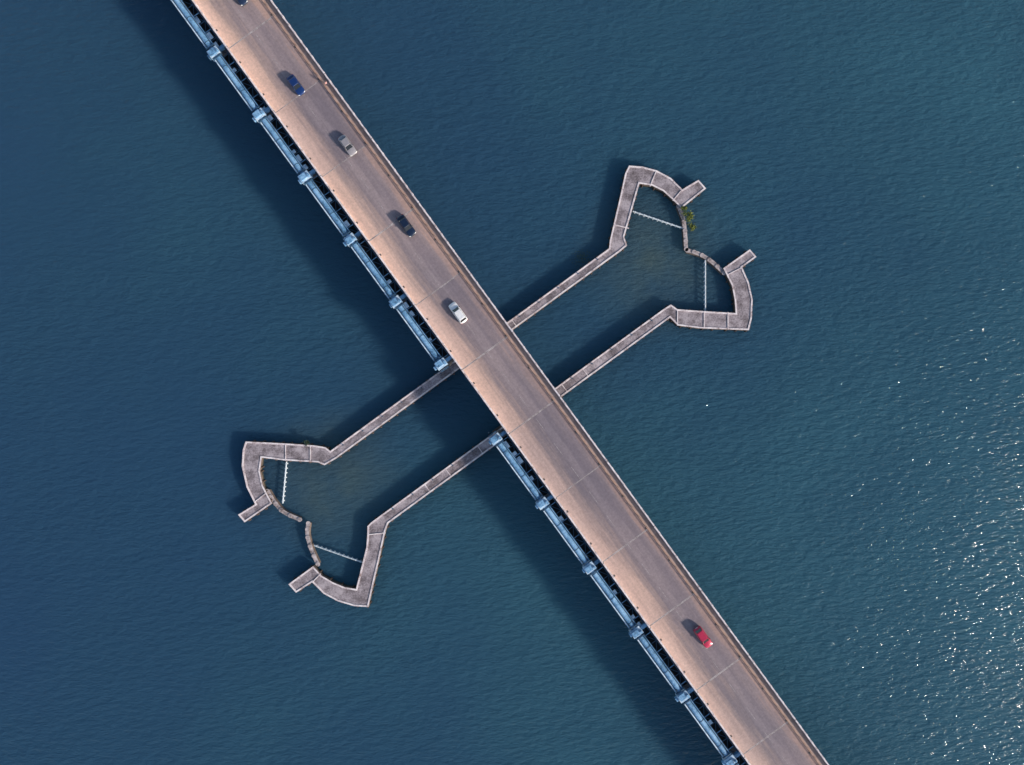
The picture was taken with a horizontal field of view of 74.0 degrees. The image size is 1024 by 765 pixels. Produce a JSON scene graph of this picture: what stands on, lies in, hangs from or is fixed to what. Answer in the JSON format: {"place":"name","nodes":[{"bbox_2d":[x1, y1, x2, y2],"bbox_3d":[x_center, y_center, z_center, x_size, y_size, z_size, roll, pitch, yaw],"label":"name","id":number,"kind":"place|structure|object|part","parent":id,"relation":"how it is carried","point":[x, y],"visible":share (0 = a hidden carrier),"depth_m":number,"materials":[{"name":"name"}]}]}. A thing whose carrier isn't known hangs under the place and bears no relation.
{"place":"outdoors","nodes":[
{"label":"outdoors","id":0,"kind":"place"},
{"bbox_2d":[0,0,1023,764],"bbox_3d":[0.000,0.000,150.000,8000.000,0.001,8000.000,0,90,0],"label":"water","id":1,"kind":"structure","parent":0,"point":[818,466],"depth_m":150.00,"materials":[{"name":"blue liquid"}]},
{"bbox_2d":[266,489,301,521],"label":"curved guard wall","id":2,"kind":"structure","parent":1,"relation":"in","point":[277,504],"depth_m":148.80,"materials":[{"name":"concrete"}]},
{"bbox_2d":[282,462,287,502],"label":"floating boom","id":3,"kind":"object","parent":1,"relation":"on","point":[285,481],"visible":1,"depth_m":149.03,"materials":[{"name":"white plastic"}]},
{"bbox_2d":[305,521,320,566],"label":"curved guard wall","id":4,"kind":"structure","parent":1,"relation":"in","point":[313,552],"depth_m":148.80,"materials":[{"name":"concrete"}]},
{"bbox_2d":[314,544,362,562],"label":"floating boom","id":5,"kind":"object","parent":1,"relation":"on","point":[335,552],"visible":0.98,"depth_m":149.02,"materials":[{"name":"white plastic"}]},
{"bbox_2d":[238,166,705,521],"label":"bridge fender wall","id":6,"kind":"structure","parent":1,"relation":"in","point":[255,454],"depth_m":148.42,"materials":[{"name":"concrete"}]},
{"bbox_2d":[254,170,682,502],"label":"paving slab","id":7,"kind":"structure","parent":6,"relation":"on","point":[448,371],"depth_m":148.38,"materials":[{"name":"concrete"}]},
{"bbox_2d":[241,165,704,520],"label":"timber pile","id":8,"kind":"object","parent":1,"relation":"in","point":[454,373],"visible":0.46,"depth_m":148.79,"materials":[{"name":"wood"}]},
{"bbox_2d":[173,0,828,764],"bbox_3d":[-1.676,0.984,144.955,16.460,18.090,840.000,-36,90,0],"label":"road bridge","id":9,"kind":"structure","parent":1,"relation":"in","point":[577,474],"depth_m":136.99,"materials":[{"name":"concrete"}]},
{"bbox_2d":[237,0,247,5],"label":"car","id":10,"kind":"object","parent":9,"relation":"on","point":[242,2],"visible":1,"depth_m":136.21,"materials":[{"name":"blue paint"}]},
{"bbox_2d":[286,74,304,95],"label":"car","id":11,"kind":"object","parent":9,"relation":"on","point":[296,85],"visible":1,"depth_m":136.00,"materials":[{"name":"blue paint"}]},
{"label":"window glass","id":12,"kind":"part","parent":11,"relation":"part of","materials":[{"name":"black glass"}]},
{"bbox_2d":[338,134,356,156],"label":"car","id":13,"kind":"object","parent":9,"relation":"on","point":[347,145],"visible":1,"depth_m":136.00,"materials":[{"name":"silver paint"}]},
{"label":"window glass","id":14,"kind":"part","parent":13,"relation":"part of","materials":[{"name":"black glass"}]},
{"bbox_2d":[396,214,415,236],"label":"car","id":15,"kind":"object","parent":9,"relation":"on","point":[406,225],"visible":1,"depth_m":136.00,"materials":[{"name":"black paint"}]},
{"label":"window glass","id":16,"kind":"part","parent":15,"relation":"part of","materials":[{"name":"black glass"}]},
{"bbox_2d":[448,302,467,323],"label":"car","id":17,"kind":"object","parent":9,"relation":"on","point":[458,313],"visible":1,"depth_m":135.91,"materials":[{"name":"white paint"}]},
{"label":"window glass","id":18,"kind":"part","parent":17,"relation":"part of","materials":[{"name":"black glass"}]},
{"bbox_2d":[170,0,747,764],"bbox_3d":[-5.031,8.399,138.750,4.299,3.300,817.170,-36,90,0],"label":"service pipeline","id":19,"kind":"object","parent":9,"relation":"on","point":[640,632],"visible":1,"depth_m":138.08,"materials":[{"name":"blue metal"}]},
{"bbox_2d":[693,626,712,647],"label":"car","id":20,"kind":"object","parent":9,"relation":"on","point":[702,636],"visible":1,"depth_m":135.87,"materials":[{"name":"red paint"}]},
{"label":"window glass","id":21,"kind":"part","parent":20,"relation":"part of","materials":[{"name":"black glass"}]},
{"bbox_2d":[289,250,755,606],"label":"bridge fender wall","id":22,"kind":"structure","parent":1,"relation":"in","point":[360,593],"depth_m":148.42,"materials":[{"name":"concrete"}]},
{"bbox_2d":[633,211,681,228],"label":"floating boom","id":23,"kind":"object","parent":1,"relation":"on","point":[662,221],"visible":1,"depth_m":149.02,"materials":[{"name":"white plastic"}]},
{"bbox_2d":[676,205,687,250],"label":"curved guard wall","id":24,"kind":"structure","parent":1,"relation":"in","point":[683,229],"depth_m":148.80,"materials":[{"name":"concrete"}]},
{"bbox_2d":[682,210,694,221],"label":"shrub","id":25,"kind":"object","parent":1,"relation":"in","point":[690,216],"visible":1,"depth_m":147.94,"materials":[{"name":"green plant"}]},
{"bbox_2d":[688,223,696,230],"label":"shrub","id":26,"kind":"object","parent":1,"relation":"in","point":[691,225],"visible":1,"depth_m":149.01,"materials":[{"name":"green plant"}]},
{"bbox_2d":[703,260,705,310],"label":"floating boom","id":27,"kind":"object","parent":1,"relation":"on","point":[704,285],"visible":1,"depth_m":149.09,"materials":[{"name":"white plastic"}]},
{"bbox_2d":[685,248,725,274],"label":"curved guard wall","id":28,"kind":"structure","parent":1,"relation":"in","point":[714,265],"depth_m":148.80,"materials":[{"name":"concrete"}]},
{"bbox_2d":[572,249,595,267],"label":"water weed","id":29,"kind":"object","parent":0,"point":[582,258],"visible":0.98,"depth_m":149.94,"materials":[{"name":"green plant"}]}
]}

